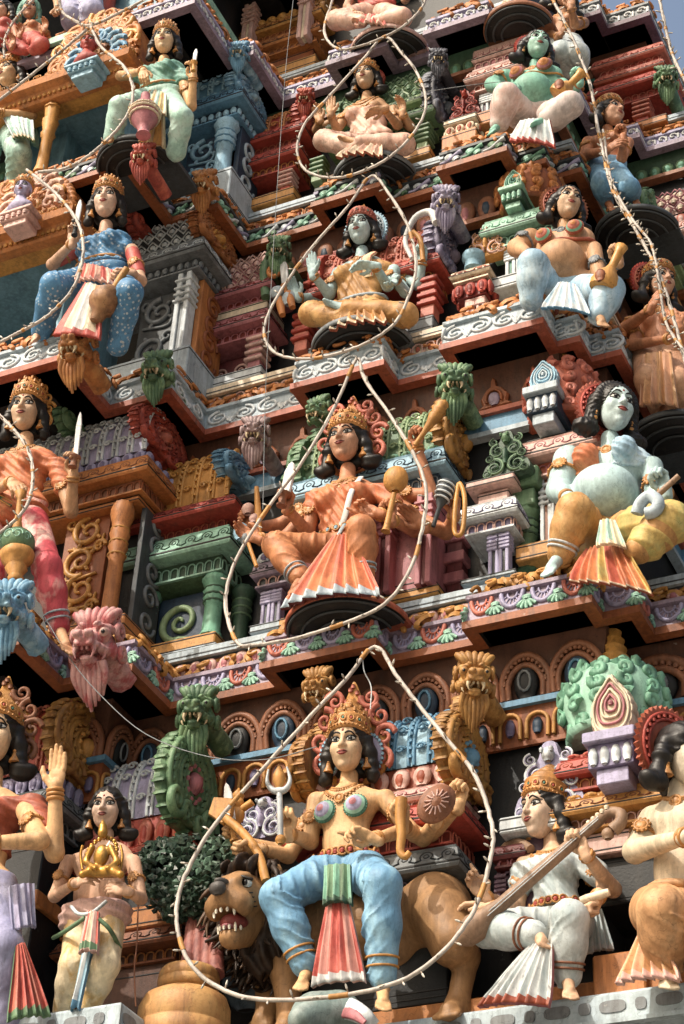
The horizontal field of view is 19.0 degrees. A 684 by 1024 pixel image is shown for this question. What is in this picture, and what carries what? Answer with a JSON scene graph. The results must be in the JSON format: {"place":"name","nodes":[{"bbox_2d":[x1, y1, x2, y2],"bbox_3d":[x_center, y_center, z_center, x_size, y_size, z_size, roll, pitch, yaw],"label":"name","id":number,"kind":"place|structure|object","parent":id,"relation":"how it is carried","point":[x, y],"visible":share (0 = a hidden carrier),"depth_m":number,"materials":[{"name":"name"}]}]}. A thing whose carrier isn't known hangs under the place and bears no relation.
{"place":"outdoors","nodes":[
{"label":"outdoors","id":0,"kind":"place"},
{"bbox_2d":[0,0,683,1023],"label":"temple tower","id":1,"kind":"structure","parent":0,"point":[536,634],"depth_m":17.75,"materials":[{"name":"paint"}]},
{"bbox_2d":[0,0,17,50],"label":"statue","id":2,"kind":"object","parent":1,"relation":"on","point":[7,12],"visible":0.92,"depth_m":22.16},
{"bbox_2d":[0,414,37,534],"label":"string light","id":3,"kind":"object","parent":1,"relation":"hanging from","point":[32,470],"visible":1,"depth_m":16.83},
{"bbox_2d":[0,53,38,179],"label":"statue","id":4,"kind":"object","parent":1,"relation":"on","point":[19,134],"visible":0.66,"depth_m":20.81,"materials":[{"name":"green"}]},
{"bbox_2d":[0,578,48,663],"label":"yali head","id":5,"kind":"object","parent":1,"relation":"attached to","point":[18,623],"visible":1,"depth_m":15.85},
{"bbox_2d":[6,0,50,55],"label":"statue","id":6,"kind":"object","parent":1,"relation":"on","point":[34,33],"visible":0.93,"depth_m":21.99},
{"bbox_2d":[0,676,66,1023],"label":"statue","id":7,"kind":"object","parent":1,"relation":"on","point":[35,819],"visible":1,"depth_m":14.67,"materials":[{"name":"multicoloured paint"}]},
{"bbox_2d":[0,375,79,655],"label":"statue","id":8,"kind":"object","parent":1,"relation":"on","point":[29,409],"visible":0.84,"depth_m":17.33,"materials":[{"name":"orange paint"}]},
{"bbox_2d":[0,489,34,579],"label":"club","id":9,"kind":"object","parent":8,"relation":"on","point":[17,547],"visible":0.98,"depth_m":16.42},
{"bbox_2d":[0,168,89,343],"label":"string light","id":10,"kind":"object","parent":1,"relation":"hanging from","point":[78,225],"visible":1,"depth_m":18.05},
{"bbox_2d":[3,697,95,1012],"bbox_3d":[-2.931,2.960,16.253,1.962,3.378,1.010,-14,-40,22],"label":"miniature shrine","id":11,"kind":"object","parent":1,"relation":"on","point":[66,721],"visible":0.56,"depth_m":16.08,"materials":[{"name":"brown stone"}]},
{"bbox_2d":[0,175,117,367],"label":"doorway","id":12,"kind":"structure","parent":1,"relation":"attached to","point":[23,269],"depth_m":19.96,"materials":[{"name":"gold stone"}]},
{"bbox_2d":[0,169,64,241],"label":"bust","id":13,"kind":"object","parent":12,"relation":"attached to","point":[20,216],"visible":0.98,"depth_m":19.57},
{"bbox_2d":[0,8,155,180],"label":"doorway","id":14,"kind":"structure","parent":1,"relation":"attached to","point":[70,121],"depth_m":20.99,"materials":[{"name":"gold stone"}]},
{"bbox_2d":[49,0,103,31],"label":"statue","id":15,"kind":"object","parent":14,"relation":"on","point":[83,9],"visible":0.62,"depth_m":21.91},
{"bbox_2d":[64,27,127,92],"bbox_3d":[-2.561,-4.684,20.746,0.760,0.884,0.284,-14,-40,22],"label":"bust","id":16,"kind":"object","parent":14,"relation":"attached to","point":[86,68],"visible":0.88,"depth_m":20.56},
{"bbox_2d":[57,333,111,394],"bbox_3d":[-2.295,-1.277,17.944,0.376,0.712,0.741,-14,-40,22],"label":"yali head","id":17,"kind":"object","parent":1,"relation":"attached to","point":[78,359],"visible":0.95,"depth_m":17.77},
{"bbox_2d":[37,24,135,173],"bbox_3d":[-2.348,-4.110,19.717,0.927,2.325,0.257,-14,-40,22],"label":"string light","id":18,"kind":"object","parent":1,"relation":"hanging from","point":[115,131],"visible":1,"depth_m":19.16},
{"bbox_2d":[29,173,146,356],"bbox_3d":[-2.211,-2.317,18.612,1.362,2.616,0.702,-14,-40,22],"label":"statue","id":19,"kind":"object","parent":1,"relation":"on","point":[109,251],"visible":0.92,"depth_m":18.34,"materials":[{"name":"paint"}]},
{"bbox_2d":[89,266,129,323],"bbox_3d":[-2.052,-1.885,17.833,0.300,0.575,0.303,16,-38,-16],"label":"mace","id":20,"kind":"object","parent":19,"relation":"hanging from","point":[103,301],"visible":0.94,"depth_m":17.69,"materials":[{"name":"paint"}]},
{"bbox_2d":[0,403,187,649],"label":"miniature shrine","id":21,"kind":"object","parent":1,"relation":"on","point":[117,496],"visible":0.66,"depth_m":18.16,"materials":[{"name":"multicoloured stone"}]},
{"bbox_2d":[48,786,147,1012],"bbox_3d":[-1.764,2.731,14.522,0.858,1.850,0.537,-14,-40,22],"label":"statue","id":22,"kind":"object","parent":1,"relation":"on","point":[95,917],"visible":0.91,"depth_m":14.36,"materials":[{"name":"paint"}]},
{"bbox_2d":[79,820,123,878],"bbox_3d":[-1.685,2.402,14.444,0.454,0.533,0.163,-14,-40,22],"label":"golden idol","id":23,"kind":"object","parent":22,"relation":"attached to","point":[98,868],"visible":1,"depth_m":14.39,"materials":[{"name":"metal"}]},
{"bbox_2d":[68,606,136,711],"bbox_3d":[-1.924,1.194,16.083,0.465,0.869,0.805,-14,-40,22],"label":"yali head","id":24,"kind":"object","parent":1,"relation":"attached to","point":[99,658],"visible":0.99,"depth_m":15.96},
{"bbox_2d":[48,729,219,1013],"bbox_3d":[-1.598,2.895,15.667,1.172,2.917,1.057,-14,-40,22],"label":"miniature shrine","id":25,"kind":"object","parent":1,"relation":"on","point":[176,789],"visible":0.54,"depth_m":15.61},
{"bbox_2d":[96,134,197,213],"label":"round plinth","id":26,"kind":"structure","parent":1,"relation":"on","point":[114,158],"depth_m":19.85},
{"bbox_2d":[103,18,197,161],"bbox_3d":[-1.790,-4.180,19.941,1.098,2.290,0.605,-14,-40,22],"label":"statue","id":27,"kind":"object","parent":26,"relation":"on","point":[167,80],"visible":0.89,"depth_m":19.64,"materials":[{"name":"green paint"}]},
{"bbox_2d":[128,91,161,140],"bbox_3d":[-1.858,-3.734,19.207,0.326,0.584,0.326,-14,-40,22],"label":"club","id":28,"kind":"object","parent":27,"relation":"attached to","point":[144,113],"visible":1,"depth_m":19.09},
{"bbox_2d":[129,142,171,199],"bbox_3d":[-1.816,-3.176,19.200,0.269,0.502,0.654,-14,-40,22],"label":"yali head","id":29,"kind":"object","parent":1,"relation":"attached to","point":[143,163],"visible":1,"depth_m":19.10},
{"bbox_2d":[140,349,185,407],"bbox_3d":[-1.638,-1.139,18.552,0.323,0.604,0.696,-14,-40,22],"label":"yali head","id":30,"kind":"object","parent":1,"relation":"attached to","point":[157,377],"visible":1,"depth_m":18.37},
{"bbox_2d":[105,210,237,399],"bbox_3d":[-1.998,-2.060,20.200,1.726,2.784,1.004,-14,-40,22],"label":"miniature shrine","id":31,"kind":"object","parent":1,"relation":"on","point":[190,261],"visible":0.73,"depth_m":19.91,"materials":[{"name":"paint"}]},
{"bbox_2d":[137,960,230,1023],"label":"stacked boulders","id":32,"kind":"object","parent":1,"relation":"on","point":[178,995],"visible":0.92,"depth_m":14.00,"materials":[{"name":"paint"}]},
{"bbox_2d":[138,833,235,979],"bbox_3d":[-1.151,2.911,15.018,0.973,1.306,0.579,-14,-40,22],"label":"sculpted tree","id":33,"kind":"object","parent":32,"relation":"on","point":[163,868],"visible":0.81,"depth_m":14.95,"materials":[{"name":"green stone"}]},
{"bbox_2d":[123,448,263,655],"bbox_3d":[-1.448,0.572,18.242,1.577,2.425,0.968,-14,-40,22],"label":"miniature shrine","id":34,"kind":"object","parent":1,"relation":"on","point":[197,548],"visible":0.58,"depth_m":17.86,"materials":[{"name":"stone"}]},
{"bbox_2d":[175,684,233,764],"bbox_3d":[-1.106,1.726,16.068,0.371,0.694,0.730,-14,-40,22],"label":"yali head","id":35,"kind":"object","parent":1,"relation":"attached to","point":[198,723],"visible":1,"depth_m":15.96},
{"bbox_2d":[190,168,228,215],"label":"yali head","id":36,"kind":"object","parent":1,"relation":"attached to","point":[205,195],"visible":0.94,"depth_m":20.09},
{"bbox_2d":[165,70,266,224],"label":"miniature shrine","id":37,"kind":"object","parent":1,"relation":"on","point":[230,115],"visible":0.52,"depth_m":21.44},
{"bbox_2d":[191,251,292,387],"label":"miniature shrine","id":38,"kind":"object","parent":1,"relation":"on","point":[238,327],"visible":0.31,"depth_m":19.83,"materials":[{"name":"paint"}]},
{"bbox_2d":[228,40,262,91],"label":"yali head","id":39,"kind":"object","parent":1,"relation":"attached to","point":[238,57],"visible":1,"depth_m":21.58},
{"bbox_2d":[241,796,276,841],"bbox_3d":[-0.601,2.344,15.622,0.485,0.383,0.177,-14,-40,22],"label":"scroll crest","id":40,"kind":"object","parent":1,"relation":"on","point":[260,820],"visible":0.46,"depth_m":15.57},
{"bbox_2d":[238,415,283,476],"bbox_3d":[-0.735,-0.538,18.159,0.306,0.568,0.675,-14,-40,22],"label":"yali head","id":41,"kind":"object","parent":1,"relation":"attached to","point":[251,442],"visible":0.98,"depth_m":18.04},
{"bbox_2d":[248,553,290,635],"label":"miniature shrine","id":42,"kind":"object","parent":1,"relation":"on","point":[272,587],"visible":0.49,"depth_m":17.34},
{"bbox_2d":[231,103,321,211],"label":"miniature shrine","id":43,"kind":"object","parent":1,"relation":"on","point":[294,179],"visible":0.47,"depth_m":21.38,"materials":[{"name":"paint"}]},
{"bbox_2d":[265,235,303,287],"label":"yali head","id":44,"kind":"object","parent":1,"relation":"attached to","point":[280,254],"visible":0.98,"depth_m":19.88},
{"bbox_2d":[239,0,337,74],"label":"miniature shrine","id":45,"kind":"object","parent":1,"relation":"on","point":[306,46],"visible":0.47,"depth_m":23.00,"materials":[{"name":"gold stone"}]},
{"bbox_2d":[305,393,332,436],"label":"yali head","id":46,"kind":"object","parent":1,"relation":"attached to","point":[316,408],"visible":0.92,"depth_m":17.94},
{"bbox_2d":[301,665,338,718],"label":"yali head","id":47,"kind":"object","parent":1,"relation":"attached to","point":[315,682],"visible":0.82,"depth_m":15.78},
{"bbox_2d":[220,356,429,650],"bbox_3d":[-0.031,-0.217,16.632,1.767,3.388,0.743,-14,-40,22],"label":"string light","id":48,"kind":"object","parent":1,"relation":"hanging from","point":[332,626],"visible":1,"depth_m":16.24,"materials":[{"name":"plastic"}]},
{"bbox_2d":[168,645,497,1003],"bbox_3d":[0.009,2.069,14.318,2.401,3.212,0.851,-14,-40,22],"label":"string light","id":49,"kind":"object","parent":1,"relation":"hanging from","point":[478,899],"visible":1,"depth_m":13.91,"materials":[{"name":"plastic"}]},
{"bbox_2d":[288,990,378,1023],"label":"buffalo head","id":50,"kind":"object","parent":1,"relation":"on","point":[352,1010],"visible":0.89,"depth_m":13.37},
{"bbox_2d":[196,851,480,1023],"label":"lion","id":51,"kind":"object","parent":1,"relation":"on","point":[233,917],"visible":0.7,"depth_m":14.27},
{"bbox_2d":[222,682,468,1011],"bbox_3d":[-0.037,2.391,14.606,1.954,2.951,0.845,-14,-40,22],"label":"statue","id":52,"kind":"object","parent":51,"relation":"on","point":[354,757],"visible":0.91,"depth_m":14.31,"materials":[{"name":"multicoloured"}]},
{"bbox_2d":[208,797,269,883],"bbox_3d":[-0.743,2.384,14.860,0.633,0.838,0.078,-22,-44,30],"label":"axe","id":53,"kind":"object","parent":52,"relation":"attached to","point":[219,805],"visible":0.87,"depth_m":14.91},
{"bbox_2d":[265,764,291,844],"bbox_3d":[-0.471,2.108,14.744,0.220,0.677,0.100,-14,-40,22],"label":"trident","id":54,"kind":"object","parent":52,"relation":"attached to","point":[279,790],"visible":1,"depth_m":14.78,"materials":[{"name":"metal"}]},
{"bbox_2d":[395,796,411,859],"bbox_3d":[0.421,2.196,14.162,0.133,0.488,0.086,-27,-47,35],"label":"goad","id":55,"kind":"object","parent":52,"relation":"attached to","point":[400,812],"visible":1,"depth_m":14.16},
{"bbox_2d":[417,784,455,823],"bbox_3d":[0.659,2.035,14.280,0.272,0.299,0.097,0,-37,5],"label":"shield","id":56,"kind":"object","parent":52,"relation":"attached to","point":[436,804],"visible":1,"depth_m":14.25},
{"bbox_2d":[261,173,417,359],"bbox_3d":[0.056,-2.314,18.736,1.535,2.748,0.610,-14,-40,22],"label":"string light","id":57,"kind":"object","parent":1,"relation":"hanging from","point":[297,266],"visible":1,"depth_m":18.43,"materials":[{"name":"plastic"}]},
{"bbox_2d":[284,595,412,637],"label":"round plinth","id":58,"kind":"structure","parent":1,"relation":"on","point":[307,616],"depth_m":15.98,"materials":[{"name":"paint"}]},
{"bbox_2d":[233,396,460,610],"bbox_3d":[-0.046,-0.073,16.897,2.083,2.731,1.007,-14,-40,22],"label":"statue","id":59,"kind":"object","parent":58,"relation":"on","point":[339,551],"visible":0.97,"depth_m":16.78,"materials":[{"name":"paint"}]},
{"bbox_2d":[233,486,261,567],"bbox_3d":[-0.798,0.142,17.349,0.299,0.903,0.160,-14,-40,22],"label":"emblem","id":60,"kind":"object","parent":59,"relation":"attached to","point":[249,509],"visible":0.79,"depth_m":17.40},
{"bbox_2d":[381,466,407,533],"bbox_3d":[0.424,-0.107,16.381,0.213,0.633,0.180,-14,-40,22],"label":"mace","id":61,"kind":"object","parent":59,"relation":"attached to","point":[395,480],"visible":1,"depth_m":16.41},
{"bbox_2d":[413,399,448,446],"bbox_3d":[0.753,-0.755,17.197,0.325,0.438,0.140,-14,-40,22],"label":"mace","id":62,"kind":"object","parent":59,"relation":"attached to","point":[437,413],"visible":1,"depth_m":17.17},
{"bbox_2d":[431,478,454,527],"bbox_3d":[0.829,-0.081,16.483,0.171,0.450,0.170,14,-38,-14],"label":"mace","id":63,"kind":"object","parent":59,"relation":"attached to","point":[444,490],"visible":1,"depth_m":16.48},
{"bbox_2d":[452,481,466,537],"bbox_3d":[0.945,-0.023,16.396,0.123,0.556,0.040,-14,-40,22],"label":"noose","id":64,"kind":"object","parent":59,"relation":"attached to","point":[458,488],"visible":1,"depth_m":16.37,"materials":[{"name":"paint"}]},
{"bbox_2d":[294,34,429,178],"bbox_3d":[0.240,-4.096,20.371,1.440,2.473,0.512,-14,-40,22],"label":"string light","id":65,"kind":"object","parent":1,"relation":"hanging from","point":[321,104],"visible":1,"depth_m":20.11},
{"bbox_2d":[311,315,414,352],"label":"round plinth","id":66,"kind":"structure","parent":1,"relation":"on","point":[325,338],"depth_m":18.35,"materials":[{"name":"paint"}]},
{"bbox_2d":[286,204,427,331],"bbox_3d":[0.104,-2.243,19.093,1.483,2.152,0.797,-14,-40,22],"label":"statue","id":67,"kind":"object","parent":66,"relation":"on","point":[361,280],"visible":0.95,"depth_m":19.03,"materials":[{"name":"stone"}]},
{"bbox_2d":[259,257,295,317],"bbox_3d":[-0.616,-2.217,19.741,0.533,1.111,0.270,-14,-40,22],"label":"emblem","id":68,"kind":"object","parent":67,"relation":"attached to","point":[287,298],"visible":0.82,"depth_m":19.56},
{"bbox_2d":[403,208,437,261],"bbox_3d":[0.740,-2.579,19.131,0.388,0.717,0.120,-14,-40,22],"label":"emblem","id":69,"kind":"object","parent":67,"relation":"attached to","point":[418,215],"visible":0.93,"depth_m":19.18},
{"bbox_2d":[333,150,415,184],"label":"round plinth","id":70,"kind":"structure","parent":1,"relation":"on","point":[395,167],"depth_m":20.05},
{"bbox_2d":[312,57,415,159],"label":"statue","id":71,"kind":"object","parent":70,"relation":"on","point":[364,120],"visible":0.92,"depth_m":20.68,"materials":[{"name":"paint"}]},
{"bbox_2d":[278,398,472,626],"bbox_3d":[0.354,0.021,17.625,1.657,2.444,0.919,-14,-40,22],"label":"miniature shrine","id":72,"kind":"object","parent":1,"relation":"on","point":[440,566],"visible":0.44,"depth_m":17.14,"materials":[{"name":"multicoloured"}]},
{"bbox_2d":[290,219,460,356],"bbox_3d":[0.402,-2.040,19.577,1.579,1.746,0.869,-14,-40,22],"label":"miniature shrine","id":73,"kind":"object","parent":1,"relation":"on","point":[428,298],"visible":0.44,"depth_m":19.21,"materials":[{"name":"stone"}]},
{"bbox_2d":[308,68,452,188],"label":"miniature shrine","id":74,"kind":"object","parent":1,"relation":"on","point":[429,132],"visible":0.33,"depth_m":20.98,"materials":[{"name":"paint"}]},
{"bbox_2d":[281,695,493,1011],"bbox_3d":[0.319,2.526,14.914,1.492,2.463,0.906,-14,-40,22],"label":"miniature shrine","id":75,"kind":"object","parent":1,"relation":"on","point":[461,839],"visible":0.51,"depth_m":14.84,"materials":[{"name":"paint"}]},
{"bbox_2d":[350,24,428,60],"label":"round plinth","id":76,"kind":"structure","parent":1,"relation":"on","point":[410,42],"depth_m":21.42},
{"bbox_2d":[327,0,412,31],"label":"statue","id":77,"kind":"object","parent":76,"relation":"on","point":[360,14],"visible":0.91,"depth_m":21.63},
{"bbox_2d":[427,47,457,95],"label":"yali head","id":78,"kind":"object","parent":1,"relation":"attached to","point":[438,62],"visible":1,"depth_m":21.02},
{"bbox_2d":[430,184,470,243],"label":"yali head","id":79,"kind":"object","parent":1,"relation":"attached to","point":[446,206],"visible":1,"depth_m":19.22},
{"bbox_2d":[434,362,483,430],"bbox_3d":[0.992,-0.932,17.446,0.352,0.652,0.706,-14,-40,22],"label":"yali head","id":80,"kind":"object","parent":1,"relation":"attached to","point":[454,390],"visible":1,"depth_m":17.32},
{"bbox_2d":[441,112,484,151],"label":"miniature shrine","id":81,"kind":"object","parent":1,"relation":"on","point":[466,126],"visible":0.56,"depth_m":20.36,"materials":[{"name":"stone"}]},
{"bbox_2d":[450,89,481,118],"bbox_3d":[1.258,-4.146,20.789,0.340,0.414,0.177,-14,-40,22],"label":"scroll crest","id":82,"kind":"object","parent":81,"relation":"attached to","point":[466,103],"visible":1,"depth_m":20.73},
{"bbox_2d":[448,248,500,312],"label":"miniature shrine","id":83,"kind":"object","parent":1,"relation":"on","point":[472,283],"visible":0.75,"depth_m":18.69,"materials":[{"name":"paint"}]},
{"bbox_2d":[469,226,506,263],"bbox_3d":[1.361,-2.526,19.177,0.412,0.376,0.177,-14,-40,22],"label":"scroll crest","id":84,"kind":"object","parent":83,"relation":"on","point":[494,254],"visible":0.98,"depth_m":19.09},
{"bbox_2d":[450,651,506,732],"bbox_3d":[1.010,1.398,15.195,0.356,0.646,0.700,-14,-40,22],"label":"yali head","id":85,"kind":"object","parent":1,"relation":"attached to","point":[474,688],"visible":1,"depth_m":15.06},
{"bbox_2d":[458,471,530,588],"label":"miniature shrine","id":86,"kind":"object","parent":1,"relation":"on","point":[497,521],"visible":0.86,"depth_m":16.60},
{"bbox_2d":[483,430,534,479],"bbox_3d":[1.376,-0.487,17.010,0.436,0.497,0.177,-14,-40,22],"label":"scroll crest","id":87,"kind":"object","parent":86,"relation":"on","point":[507,452],"visible":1,"depth_m":16.93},
{"bbox_2d":[463,0,526,134],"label":"miniature shrine","id":88,"kind":"object","parent":1,"relation":"on","point":[487,62],"visible":0.25,"depth_m":20.91,"materials":[{"name":"paint"}]},
{"bbox_2d":[492,843,528,952],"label":"miniature shrine","id":89,"kind":"object","parent":1,"relation":"on","point":[504,859],"visible":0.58,"depth_m":14.47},
{"bbox_2d":[483,0,558,46],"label":"round plinth","id":90,"kind":"structure","parent":1,"relation":"on","point":[508,20],"depth_m":20.93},
{"bbox_2d":[478,160,565,301],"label":"miniature shrine","id":91,"kind":"object","parent":1,"relation":"on","point":[520,189],"visible":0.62,"depth_m":19.15,"materials":[{"name":"stone"}]},
{"bbox_2d":[498,815,556,986],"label":"miniature shrine","id":92,"kind":"object","parent":1,"relation":"on","point":[512,827],"visible":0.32,"depth_m":14.55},
{"bbox_2d":[515,741,584,815],"bbox_3d":[1.502,1.926,14.765,0.558,0.642,0.177,-14,-40,22],"label":"scroll crest","id":93,"kind":"object","parent":92,"relation":"on","point":[551,752],"visible":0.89,"depth_m":14.81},
{"bbox_2d":[484,29,584,148],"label":"statue","id":94,"kind":"object","parent":1,"relation":"on","point":[526,106],"visible":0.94,"depth_m":19.40,"materials":[{"name":"paint"}]},
{"bbox_2d":[457,764,621,1008],"bbox_3d":[1.350,2.547,14.044,1.103,2.203,0.872,-14,-40,22],"label":"statue","id":95,"kind":"object","parent":1,"relation":"on","point":[557,931],"visible":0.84,"depth_m":13.75,"materials":[{"name":"stone"}]},
{"bbox_2d":[455,805,627,945],"bbox_3d":[1.341,2.437,13.767,1.206,0.924,0.199,-11,-39,19],"label":"lute","id":96,"kind":"object","parent":95,"relation":"on","point":[475,931],"visible":0.96,"depth_m":13.77,"materials":[{"name":"brown stone"}]},
{"bbox_2d":[512,354,600,572],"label":"miniature shrine","id":97,"kind":"object","parent":1,"relation":"on","point":[549,393],"visible":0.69,"depth_m":17.06,"materials":[{"name":"stone"}]},
{"bbox_2d":[538,0,589,78],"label":"statue","id":98,"kind":"object","parent":1,"relation":"on","point":[566,58],"visible":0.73,"depth_m":20.74,"materials":[{"name":"paint"}]},
{"bbox_2d":[507,185,625,327],"bbox_3d":[1.945,-2.215,17.830,0.884,2.457,1.054,6,-37,-3],"label":"statue","id":99,"kind":"object","parent":1,"relation":"on","point":[559,261],"visible":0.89,"depth_m":17.83,"materials":[{"name":"paint"}]},
{"bbox_2d":[589,242,627,289],"bbox_3d":[2.238,-2.044,17.129,0.340,0.491,0.248,-14,-40,22],"label":"club","id":100,"kind":"object","parent":99,"relation":"on","point":[607,275],"visible":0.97,"depth_m":17.02,"materials":[{"name":"gold stone"}]},
{"bbox_2d":[549,628,672,937],"bbox_3d":[2.122,1.825,14.880,1.101,2.392,1.201,-14,-40,22],"label":"miniature shrine","id":101,"kind":"object","parent":1,"relation":"on","point":[609,696],"visible":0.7,"depth_m":14.53,"materials":[{"name":"multicoloured"}]},
{"bbox_2d":[540,380,683,596],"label":"statue","id":102,"kind":"object","parent":1,"relation":"on","point":[592,492],"visible":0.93,"depth_m":15.83,"materials":[{"name":"stone"}]},
{"bbox_2d":[631,490,664,519],"bbox_3d":[2.279,-0.045,15.223,0.269,0.255,0.116,-14,-40,22],"label":"curled tusk","id":103,"kind":"object","parent":102,"relation":"attached to","point":[654,499],"visible":1,"depth_m":15.19},
{"bbox_2d":[548,0,683,361],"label":"string light","id":104,"kind":"object","parent":1,"relation":"hanging from","point":[636,232],"visible":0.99,"depth_m":18.35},
{"bbox_2d":[586,41,683,131],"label":"miniature shrine","id":105,"kind":"object","parent":1,"relation":"on","point":[627,78],"visible":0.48,"depth_m":23.13,"materials":[{"name":"stone"}]},
{"bbox_2d":[594,204,683,279],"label":"round plinth","id":106,"kind":"structure","parent":1,"relation":"on","point":[665,235],"depth_m":19.44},
{"bbox_2d":[579,92,641,210],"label":"statue","id":107,"kind":"object","parent":106,"relation":"on","point":[610,115],"visible":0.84,"depth_m":19.89,"materials":[{"name":"paint"}]},
{"bbox_2d":[615,705,683,990],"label":"statue","id":108,"kind":"object","parent":1,"relation":"on","point":[656,905],"visible":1,"depth_m":13.51,"materials":[{"name":"stone"}]},
{"bbox_2d":[638,409,683,484],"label":"round plinth","id":109,"kind":"structure","parent":1,"relation":"on","point":[662,432],"depth_m":17.52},
{"bbox_2d":[620,258,683,413],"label":"statue","id":110,"kind":"object","parent":109,"relation":"on","point":[658,368],"visible":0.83,"depth_m":17.93,"materials":[{"name":"stone"}]},
{"bbox_2d":[652,64,683,113],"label":"yali head","id":111,"kind":"object","parent":1,"relation":"attached to","point":[665,81],"visible":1,"depth_m":22.59},
{"bbox_2d":[655,188,683,235],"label":"miniature shrine","id":112,"kind":"object","parent":1,"relation":"on","point":[672,203],"visible":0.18,"depth_m":21.72,"materials":[{"name":"stone"}]},
{"bbox_2d":[579,0,683,73],"label":"sky","id":113,"kind":"structure","parent":0,"point":[673,10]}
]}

